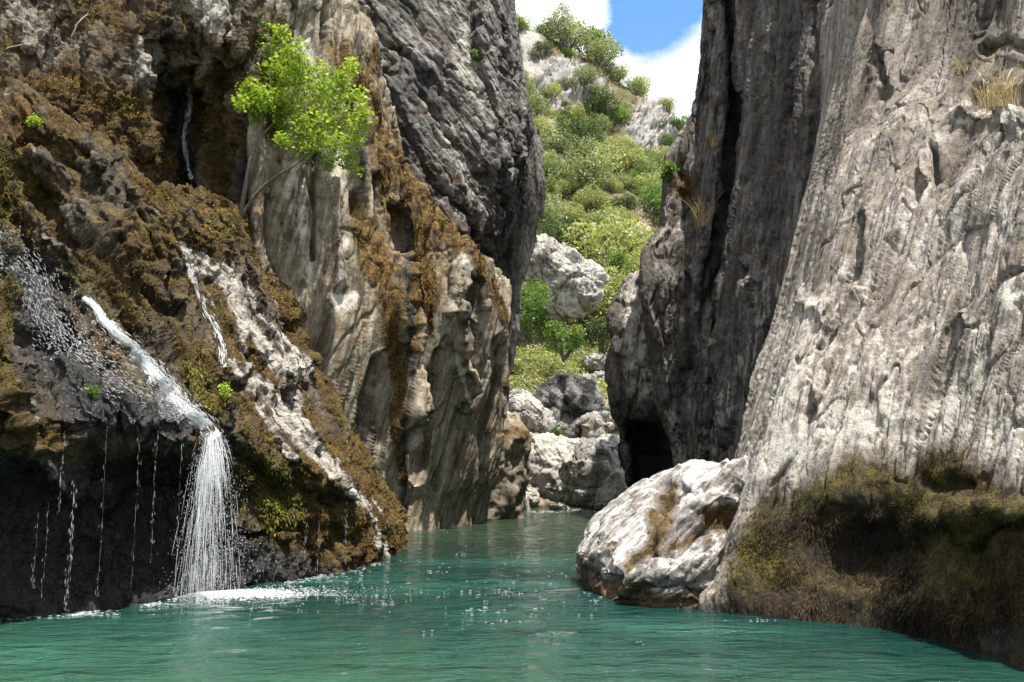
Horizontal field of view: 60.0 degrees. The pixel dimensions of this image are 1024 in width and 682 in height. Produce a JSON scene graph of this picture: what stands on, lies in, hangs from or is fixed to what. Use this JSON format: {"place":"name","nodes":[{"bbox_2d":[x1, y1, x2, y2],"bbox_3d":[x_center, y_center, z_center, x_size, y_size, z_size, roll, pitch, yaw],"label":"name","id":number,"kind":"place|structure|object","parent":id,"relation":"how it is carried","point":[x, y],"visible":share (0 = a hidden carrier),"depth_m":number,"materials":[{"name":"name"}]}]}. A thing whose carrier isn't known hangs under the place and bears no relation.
{"place":"outdoors","nodes":[
{"label":"outdoors","id":0,"kind":"place"},
{"bbox_2d":[0,79,408,620],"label":"mossy slope","id":1,"kind":"structure","parent":0,"point":[40,381],"depth_m":12.87,"materials":[{"name":"stone"}]},
{"bbox_2d":[26,112,43,127],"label":"leafy plant","id":2,"kind":"object","parent":1,"relation":"on","point":[34,119],"visible":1,"depth_m":14.74,"materials":[{"name":"green plant"}]},
{"bbox_2d":[85,384,100,398],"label":"leafy plant","id":3,"kind":"object","parent":1,"relation":"on","point":[92,390],"visible":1,"depth_m":10.60,"materials":[{"name":"green plant"}]},
{"bbox_2d":[0,226,192,422],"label":"thin waterfall","id":4,"kind":"structure","parent":1,"relation":"on","point":[38,313],"depth_m":11.28,"materials":[{"name":"white liquid"}]},
{"bbox_2d":[0,0,298,210],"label":"tufa curtain","id":5,"kind":"object","parent":1,"relation":"on","point":[60,51],"visible":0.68,"depth_m":19.55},
{"bbox_2d":[0,0,297,197],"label":"moss","id":6,"kind":"object","parent":5,"relation":"attached to","point":[151,106],"visible":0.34,"depth_m":19.25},
{"bbox_2d":[181,88,193,178],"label":"thin waterfall","id":7,"kind":"structure","parent":5,"relation":"attached to","point":[183,135],"depth_m":21.00,"materials":[{"name":"white liquid"}]},
{"bbox_2d":[0,134,305,576],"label":"moss","id":8,"kind":"object","parent":1,"relation":"on","point":[298,509],"visible":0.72,"depth_m":13.65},
{"bbox_2d":[0,77,410,593],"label":"moss","id":9,"kind":"object","parent":1,"relation":"on","point":[163,193],"visible":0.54,"depth_m":15.27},
{"bbox_2d":[185,263,227,367],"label":"thin waterfall","id":10,"kind":"structure","parent":1,"relation":"on","point":[197,293],"depth_m":15.19,"materials":[{"name":"white liquid"}]},
{"bbox_2d":[218,381,232,398],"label":"leafy plant","id":11,"kind":"object","parent":1,"relation":"on","point":[224,394],"visible":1,"depth_m":12.57,"materials":[{"name":"green plant"}]},
{"bbox_2d":[230,21,373,217],"bbox_3d":[-4.595,-5.063,19.800,3.204,4.772,1.814,0,-8,0],"label":"leafy tree","id":12,"kind":"object","parent":1,"relation":"on","point":[297,65],"visible":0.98,"depth_m":19.64,"materials":[{"name":"green plant"}]},
{"bbox_2d":[246,0,511,530],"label":"column cliff","id":13,"kind":"structure","parent":0,"point":[451,397],"depth_m":21.93,"materials":[{"name":"stone"}]},
{"bbox_2d":[266,22,511,478],"bbox_3d":[-2.793,-2.623,26.924,5.609,13.783,14.320,0,-8,0],"label":"moss","id":14,"kind":"object","parent":13,"relation":"attached to","point":[425,266],"visible":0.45,"depth_m":23.91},
{"bbox_2d":[358,0,546,410],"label":"slab cliff","id":15,"kind":"structure","parent":0,"point":[472,149],"depth_m":30.78,"materials":[{"name":"grey stone"}]},
{"bbox_2d":[0,506,1023,681],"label":"water","id":16,"kind":"structure","parent":0,"point":[575,634],"depth_m":9.37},
{"bbox_2d":[64,481,76,608],"bbox_3d":[-5.068,2.330,10.182,0.070,1.506,0.067,2,-8,-15],"label":"water trickle","id":17,"kind":"object","parent":16,"relation":"on","point":[70,540],"visible":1,"depth_m":10.20,"materials":[{"name":"white"}]},
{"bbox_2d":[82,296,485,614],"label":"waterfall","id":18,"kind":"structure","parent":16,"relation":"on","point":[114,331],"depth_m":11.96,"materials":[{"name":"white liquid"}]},
{"bbox_2d":[0,510,767,631],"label":"foam flecks","id":19,"kind":"object","parent":16,"relation":"on","point":[83,612],"visible":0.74,"depth_m":11.94,"materials":[{"name":"white liquid"}]},
{"bbox_2d":[485,411,531,519],"bbox_3d":[-0.383,5.216,32.110,2.140,5.361,6.764,0,-8,0],"label":"rock pillar","id":20,"kind":"object","parent":16,"relation":"in","point":[506,497],"visible":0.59,"depth_m":29.70,"materials":[{"name":"stone"}]},
{"bbox_2d":[523,491,530,510],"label":"boulder","id":21,"kind":"object","parent":16,"relation":"in","point":[526,506],"visible":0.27,"depth_m":35.01,"materials":[{"name":"stone"}]},
{"bbox_2d":[527,487,539,506],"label":"boulder","id":22,"kind":"object","parent":16,"relation":"on","point":[534,496],"visible":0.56,"depth_m":37.71,"materials":[{"name":"stone"}]},
{"bbox_2d":[527,433,573,503],"bbox_3d":[1.536,5.983,40.025,3.072,3.659,3.310,0,-8,0],"label":"boulder","id":23,"kind":"object","parent":16,"relation":"in","point":[549,457],"visible":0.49,"depth_m":38.67,"materials":[{"name":"stone"}]},
{"bbox_2d":[549,502,568,509],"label":"boulder","id":24,"kind":"object","parent":16,"relation":"in","point":[559,506],"visible":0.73,"depth_m":35.42,"materials":[{"name":"stone"}]},
{"bbox_2d":[564,437,622,507],"bbox_3d":[3.686,5.872,38.873,3.001,3.345,3.530,0,-8,0],"label":"boulder","id":25,"kind":"object","parent":16,"relation":"in","point":[593,463],"visible":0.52,"depth_m":37.87,"materials":[{"name":"stone"}]},
{"bbox_2d":[589,502,606,509],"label":"boulder","id":26,"kind":"object","parent":16,"relation":"in","point":[597,505],"visible":0.71,"depth_m":35.91,"materials":[{"name":"stone"}]},
{"bbox_2d":[595,468,627,503],"bbox_3d":[4.241,6.393,36.962,1.570,2.192,2.044,0,-8,0],"label":"boulder","id":27,"kind":"object","parent":16,"relation":"in","point":[614,486],"visible":0.41,"depth_m":36.34,"materials":[{"name":"stone"}]},
{"bbox_2d":[604,270,673,487],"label":"rounded buttress","id":28,"kind":"structure","parent":16,"relation":"in","point":[644,450],"depth_m":30.85,"materials":[{"name":"grey stone"}]},
{"bbox_2d":[576,455,749,608],"bbox_3d":[2.685,3.717,14.847,3.783,3.559,7.498,-2,-8,15],"label":"rock outcrop","id":29,"kind":"object","parent":16,"relation":"in","point":[659,540],"visible":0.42,"depth_m":12.64,"materials":[{"name":"stone"}]},
{"bbox_2d":[509,29,678,506],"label":"hillside","id":30,"kind":"structure","parent":0,"point":[644,130],"depth_m":120.96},
{"bbox_2d":[517,20,528,32],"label":"hill shrub","id":31,"kind":"object","parent":30,"relation":"on","point":[521,26],"visible":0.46,"depth_m":130.22,"materials":[{"name":"green plant"}]},
{"bbox_2d":[511,356,536,375],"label":"leafy bush","id":32,"kind":"object","parent":30,"relation":"on","point":[518,360],"visible":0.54,"depth_m":47.08,"materials":[{"name":"green plant"}]},
{"bbox_2d":[509,389,556,432],"bbox_3d":[0.797,3.616,42.933,2.700,2.709,3.170,0,-8,0],"label":"boulder","id":33,"kind":"object","parent":30,"relation":"on","point":[532,411],"visible":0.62,"depth_m":41.83,"materials":[{"name":"stone"}]},
{"bbox_2d":[520,276,551,343],"bbox_3d":[0.873,-1.776,48.600,2.818,3.859,2.964,0,-8,0],"label":"leafy bush","id":34,"kind":"object","parent":30,"relation":"on","point":[525,312],"visible":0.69,"depth_m":48.34,"materials":[{"name":"green plant"}]},
{"bbox_2d":[527,86,553,118],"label":"hill shrub","id":35,"kind":"object","parent":30,"relation":"on","point":[534,103],"visible":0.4,"depth_m":109.46,"materials":[{"name":"green plant"}]},
{"bbox_2d":[532,40,553,57],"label":"hill shrub","id":36,"kind":"object","parent":30,"relation":"on","point":[538,44],"visible":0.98,"depth_m":126.50,"materials":[{"name":"green plant"}]},
{"bbox_2d":[533,115,556,141],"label":"hill shrub","id":37,"kind":"object","parent":30,"relation":"on","point":[540,121],"visible":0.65,"depth_m":105.68,"materials":[{"name":"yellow plant"}]},
{"bbox_2d":[535,17,556,35],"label":"hill shrub","id":38,"kind":"object","parent":30,"relation":"on","point":[537,29],"visible":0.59,"depth_m":134.97,"materials":[{"name":"green plant"}]},
{"bbox_2d":[539,80,562,100],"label":"hill shrub","id":39,"kind":"object","parent":30,"relation":"on","point":[553,90],"visible":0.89,"depth_m":119.55,"materials":[{"name":"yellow plant"}]},
{"bbox_2d":[545,177,556,195],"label":"hill shrub","id":40,"kind":"object","parent":30,"relation":"on","point":[550,186],"visible":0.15,"depth_m":90.44,"materials":[{"name":"green plant"}]},
{"bbox_2d":[537,192,567,234],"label":"hill shrub","id":41,"kind":"object","parent":30,"relation":"on","point":[546,216],"visible":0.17,"depth_m":80.12,"materials":[{"name":"green plant"}]},
{"bbox_2d":[543,154,566,173],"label":"hill shrub","id":42,"kind":"object","parent":30,"relation":"on","point":[547,161],"visible":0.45,"depth_m":98.33,"materials":[{"name":"green plant"}]},
{"bbox_2d":[509,339,608,401],"bbox_3d":[3.325,1.608,50.408,9.477,4.808,11.814,0,-8,0],"label":"ground cover","id":43,"kind":"object","parent":30,"relation":"on","point":[542,368],"visible":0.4,"depth_m":49.35,"materials":[{"name":"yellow plant"}]},
{"bbox_2d":[537,125,583,157],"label":"hill shrub","id":44,"kind":"object","parent":30,"relation":"on","point":[554,139],"visible":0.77,"depth_m":104.96,"materials":[{"name":"green plant"}]},
{"bbox_2d":[547,176,576,197],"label":"hill shrub","id":45,"kind":"object","parent":30,"relation":"on","point":[564,184],"visible":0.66,"depth_m":93.16,"materials":[{"name":"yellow plant"}]},
{"bbox_2d":[542,320,586,361],"bbox_3d":[2.786,0.021,47.488,2.416,2.251,2.084,0,-8,0],"label":"leafy bush","id":46,"kind":"object","parent":30,"relation":"on","point":[554,333],"visible":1,"depth_m":47.25,"materials":[{"name":"green plant"}]},
{"bbox_2d":[521,233,610,321],"bbox_3d":[3.010,-3.960,55.233,6.093,5.611,5.823,0,-8,0],"label":"boulder","id":47,"kind":"object","parent":30,"relation":"on","point":[557,267],"visible":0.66,"depth_m":53.28,"materials":[{"name":"stone"}]},
{"bbox_2d":[571,275,603,311],"bbox_3d":[4.410,-2.939,53.940,2.350,2.237,2.207,0,-8,0],"label":"boulder","id":48,"kind":"object","parent":47,"relation":"on","point":[590,295],"visible":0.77,"depth_m":53.10,"materials":[{"name":"stone"}]},
{"bbox_2d":[539,3,592,52],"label":"hill shrub","id":49,"kind":"object","parent":30,"relation":"on","point":[565,26],"visible":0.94,"depth_m":132.27,"materials":[{"name":"green plant"}]},
{"bbox_2d":[536,216,597,255],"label":"hill shrub","id":50,"kind":"object","parent":30,"relation":"on","point":[557,232],"visible":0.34,"depth_m":74.53,"materials":[{"name":"green plant"}]},
{"bbox_2d":[560,46,577,59],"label":"hill shrub","id":51,"kind":"object","parent":30,"relation":"on","point":[569,53],"visible":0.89,"depth_m":130.54,"materials":[{"name":"green plant"}]},
{"bbox_2d":[525,285,617,334],"bbox_3d":[4.016,-1.921,59.312,7.642,5.843,5.203,-3,-9,21],"label":"hill shrub","id":52,"kind":"object","parent":30,"relation":"on","point":[592,316],"visible":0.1,"depth_m":58.07,"materials":[{"name":"green plant"}]},
{"bbox_2d":[533,373,610,438],"bbox_3d":[2.877,3.763,44.934,4.318,4.293,3.614,2,-8,-11],"label":"boulder","id":53,"kind":"object","parent":30,"relation":"on","point":[568,400],"visible":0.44,"depth_m":43.76,"materials":[{"name":"stone"}]},
{"bbox_2d":[559,204,585,221],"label":"hill shrub","id":54,"kind":"object","parent":30,"relation":"on","point":[577,213],"visible":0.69,"depth_m":86.32,"materials":[{"name":"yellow plant"}]},
{"bbox_2d":[565,102,586,121],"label":"hill shrub","id":55,"kind":"object","parent":30,"relation":"on","point":[574,111],"visible":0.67,"depth_m":116.93,"materials":[{"name":"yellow plant"}]},
{"bbox_2d":[555,114,605,149],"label":"hill shrub","id":56,"kind":"object","parent":30,"relation":"on","point":[578,127],"visible":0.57,"depth_m":108.25,"materials":[{"name":"green plant"}]},
{"bbox_2d":[570,61,601,93],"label":"hill shrub","id":57,"kind":"object","parent":30,"relation":"on","point":[585,76],"visible":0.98,"depth_m":121.09,"materials":[{"name":"green plant"}]},
{"bbox_2d":[546,138,628,191],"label":"hill shrub","id":58,"kind":"object","parent":30,"relation":"on","point":[590,171],"visible":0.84,"depth_m":94.24,"materials":[{"name":"green plant"}]},
{"bbox_2d":[556,25,621,59],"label":"hill shrub","id":59,"kind":"object","parent":30,"relation":"on","point":[596,31],"visible":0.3,"depth_m":140.66,"materials":[{"name":"green plant"}]},
{"bbox_2d":[568,134,612,162],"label":"hill shrub","id":60,"kind":"object","parent":30,"relation":"on","point":[592,143],"visible":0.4,"depth_m":105.95,"materials":[{"name":"green plant"}]},
{"bbox_2d":[575,411,606,438],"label":"boulder","id":61,"kind":"object","parent":30,"relation":"on","point":[591,424],"visible":0.78,"depth_m":43.24,"materials":[{"name":"stone"}]},
{"bbox_2d":[570,182,612,211],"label":"hill shrub","id":62,"kind":"object","parent":30,"relation":"on","point":[589,199],"visible":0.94,"depth_m":91.74,"materials":[{"name":"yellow plant"}]},
{"bbox_2d":[576,311,606,331],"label":"hill shrub","id":63,"kind":"object","parent":30,"relation":"on","point":[583,325],"visible":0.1,"depth_m":59.28,"materials":[{"name":"green plant"}]},
{"bbox_2d":[582,352,605,371],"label":"boulder","id":64,"kind":"object","parent":30,"relation":"on","point":[593,362],"visible":0.89,"depth_m":49.83,"materials":[{"name":"stone"}]},
{"bbox_2d":[581,111,612,136],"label":"hill shrub","id":65,"kind":"object","parent":30,"relation":"on","point":[603,119],"visible":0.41,"depth_m":115.11,"materials":[{"name":"green plant"}]},
{"bbox_2d":[585,317,609,354],"bbox_3d":[5.072,-0.242,50.599,1.820,2.473,1.809,0,-8,0],"label":"leafy bush","id":66,"kind":"object","parent":30,"relation":"on","point":[603,337],"visible":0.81,"depth_m":50.36,"materials":[{"name":"green plant"}]},
{"bbox_2d":[586,83,608,95],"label":"hill shrub","id":67,"kind":"object","parent":30,"relation":"on","point":[594,86],"visible":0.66,"depth_m":121.05,"materials":[{"name":"green plant"}]},
{"bbox_2d":[592,370,604,380],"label":"boulder","id":68,"kind":"object","parent":30,"relation":"on","point":[599,374],"visible":0.23,"depth_m":49.21,"materials":[{"name":"stone"}]},
{"bbox_2d":[576,34,625,69],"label":"hill shrub","id":69,"kind":"object","parent":30,"relation":"on","point":[599,50],"visible":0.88,"depth_m":132.31,"materials":[{"name":"green plant"}]},
{"bbox_2d":[581,85,621,118],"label":"hill shrub","id":70,"kind":"object","parent":30,"relation":"on","point":[601,104],"visible":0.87,"depth_m":118.88,"materials":[{"name":"green plant"}]},
{"bbox_2d":[587,173,615,190],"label":"hill shrub","id":71,"kind":"object","parent":30,"relation":"on","point":[609,183],"visible":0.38,"depth_m":99.00,"materials":[{"name":"green plant"}]},
{"bbox_2d":[577,208,626,233],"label":"hill shrub","id":72,"kind":"object","parent":30,"relation":"on","point":[598,220],"visible":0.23,"depth_m":82.78,"materials":[{"name":"green plant"}]},
{"bbox_2d":[561,213,654,263],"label":"hill shrub","id":73,"kind":"object","parent":30,"relation":"on","point":[599,235],"visible":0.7,"depth_m":70.85,"materials":[{"name":"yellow plant"}]},
{"bbox_2d":[598,433,619,446],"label":"boulder","id":74,"kind":"object","parent":30,"relation":"on","point":[613,439],"visible":0.19,"depth_m":41.80,"materials":[{"name":"stone"}]},
{"bbox_2d":[596,265,626,318],"bbox_3d":[6.286,-2.937,57.902,2.882,3.879,2.606,0,-8,0],"label":"leafy bush","id":75,"kind":"object","parent":30,"relation":"on","point":[616,285],"visible":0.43,"depth_m":57.53,"materials":[{"name":"green plant"}]},
{"bbox_2d":[595,134,634,152],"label":"hill shrub","id":76,"kind":"object","parent":30,"relation":"on","point":[611,140],"visible":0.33,"depth_m":113.00,"materials":[{"name":"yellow plant"}]},
{"bbox_2d":[610,180,623,192],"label":"hill shrub","id":77,"kind":"object","parent":30,"relation":"on","point":[617,187],"visible":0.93,"depth_m":99.19,"materials":[{"name":"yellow plant"}]},
{"bbox_2d":[604,61,631,83],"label":"hill shrub","id":78,"kind":"object","parent":30,"relation":"on","point":[614,72],"visible":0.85,"depth_m":133.16,"materials":[{"name":"green plant"}]},
{"bbox_2d":[601,104,636,125],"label":"hill shrub","id":79,"kind":"object","parent":30,"relation":"on","point":[621,114],"visible":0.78,"depth_m":120.25,"materials":[{"name":"green plant"}]},
{"bbox_2d":[594,240,644,281],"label":"hill shrub","id":80,"kind":"object","parent":30,"relation":"on","point":[599,261],"visible":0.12,"depth_m":66.97,"materials":[{"name":"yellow plant"}]},
{"bbox_2d":[603,248,637,283],"bbox_3d":[7.509,-4.638,61.236,2.357,3.538,2.462,-2,-8,17],"label":"leafy bush","id":81,"kind":"object","parent":30,"relation":"on","point":[619,258],"visible":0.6,"depth_m":60.97,"materials":[{"name":"green plant"}]},
{"bbox_2d":[600,205,640,223],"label":"hill shrub","id":82,"kind":"object","parent":30,"relation":"on","point":[611,208],"visible":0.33,"depth_m":89.45,"materials":[{"name":"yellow plant"}]},
{"bbox_2d":[610,193,641,211],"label":"hill shrub","id":83,"kind":"object","parent":30,"relation":"on","point":[627,201],"visible":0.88,"depth_m":94.06,"materials":[{"name":"green plant"}]},
{"bbox_2d":[609,141,645,174],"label":"hill shrub","id":84,"kind":"object","parent":30,"relation":"on","point":[634,157],"visible":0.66,"depth_m":107.64,"materials":[{"name":"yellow plant"}]},
{"bbox_2d":[616,172,638,189],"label":"hill shrub","id":85,"kind":"object","parent":30,"relation":"on","point":[624,180],"visible":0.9,"depth_m":102.21,"materials":[{"name":"green plant"}]},
{"bbox_2d":[614,136,650,159],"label":"hill shrub","id":86,"kind":"object","parent":30,"relation":"on","point":[636,146],"visible":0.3,"depth_m":112.18,"materials":[{"name":"green plant"}]},
{"bbox_2d":[623,75,646,94],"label":"hill shrub","id":87,"kind":"object","parent":30,"relation":"on","point":[638,84],"visible":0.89,"depth_m":133.56,"materials":[{"name":"green plant"}]},
{"bbox_2d":[626,75,651,98],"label":"hill shrub","id":88,"kind":"object","parent":30,"relation":"on","point":[647,86],"visible":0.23,"depth_m":136.53,"materials":[{"name":"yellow plant"}]},
{"bbox_2d":[626,164,658,184],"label":"hill shrub","id":89,"kind":"object","parent":30,"relation":"on","point":[634,174],"visible":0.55,"depth_m":104.65,"materials":[{"name":"green plant"}]},
{"bbox_2d":[633,155,659,174],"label":"hill shrub","id":90,"kind":"object","parent":30,"relation":"on","point":[643,161],"visible":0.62,"depth_m":106.12,"materials":[{"name":"green plant"}]},
{"bbox_2d":[633,170,661,193],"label":"hill shrub","id":91,"kind":"object","parent":30,"relation":"on","point":[639,184],"visible":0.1,"depth_m":101.42,"materials":[{"name":"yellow plant"}]},
{"bbox_2d":[637,181,661,216],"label":"hill shrub","id":92,"kind":"object","parent":30,"relation":"on","point":[656,202],"visible":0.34,"depth_m":94.07,"materials":[{"name":"green plant"}]},
{"bbox_2d":[639,173,661,204],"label":"hill shrub","id":93,"kind":"object","parent":30,"relation":"on","point":[648,185],"visible":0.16,"depth_m":97.47,"materials":[{"name":"green plant"}]},
{"bbox_2d":[649,152,663,173],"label":"hill shrub","id":94,"kind":"object","parent":30,"relation":"on","point":[659,161],"visible":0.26,"depth_m":111.23,"materials":[{"name":"green plant"}]},
{"bbox_2d":[647,144,668,166],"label":"hill shrub","id":95,"kind":"object","parent":30,"relation":"on","point":[662,153],"visible":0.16,"depth_m":113.78,"materials":[{"name":"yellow plant"}]},
{"bbox_2d":[656,95,677,113],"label":"hill shrub","id":96,"kind":"object","parent":30,"relation":"on","point":[667,102],"visible":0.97,"depth_m":130.95,"materials":[{"name":"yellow plant"}]},
{"bbox_2d":[658,135,677,149],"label":"hill shrub","id":97,"kind":"object","parent":30,"relation":"on","point":[669,140],"visible":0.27,"depth_m":120.14,"materials":[{"name":"green plant"}]},
{"bbox_2d":[657,116,684,130],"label":"hill shrub","id":98,"kind":"object","parent":30,"relation":"on","point":[674,122],"visible":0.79,"depth_m":124.86,"materials":[{"name":"green plant"}]},
{"bbox_2d":[515,0,702,120],"label":"sky","id":99,"kind":"structure","parent":0,"point":[660,39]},
{"bbox_2d":[638,0,833,466],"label":"fluted cliff","id":100,"kind":"structure","parent":0,"point":[709,295],"depth_m":26.85,"materials":[{"name":"grey stone"}]},
{"bbox_2d":[659,160,679,181],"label":"leafy plant","id":101,"kind":"object","parent":100,"relation":"on","point":[671,166],"visible":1,"depth_m":30.05,"materials":[{"name":"green plant"}]},
{"bbox_2d":[669,190,726,226],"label":"dry grass","id":102,"kind":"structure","parent":100,"relation":"on","point":[704,218],"depth_m":28.58,"materials":[{"name":"plant"}]},
{"bbox_2d":[698,0,1023,669],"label":"pale cliff","id":103,"kind":"structure","parent":0,"point":[894,340],"depth_m":11.80,"materials":[{"name":"stone"}]},
{"bbox_2d":[712,509,1023,663],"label":"moss","id":104,"kind":"object","parent":103,"relation":"on","point":[862,519],"visible":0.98,"depth_m":10.07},
{"bbox_2d":[726,451,1023,592],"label":"moss","id":105,"kind":"object","parent":103,"relation":"on","point":[965,546],"visible":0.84,"depth_m":9.77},
{"bbox_2d":[948,56,1023,112],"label":"dry grass","id":106,"kind":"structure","parent":103,"relation":"on","point":[995,102],"depth_m":12.24,"materials":[{"name":"plant"}]},
{"bbox_2d":[940,52,973,76],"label":"dry grass","id":107,"kind":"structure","parent":0,"point":[958,70],"depth_m":14.37,"materials":[{"name":"plant"}]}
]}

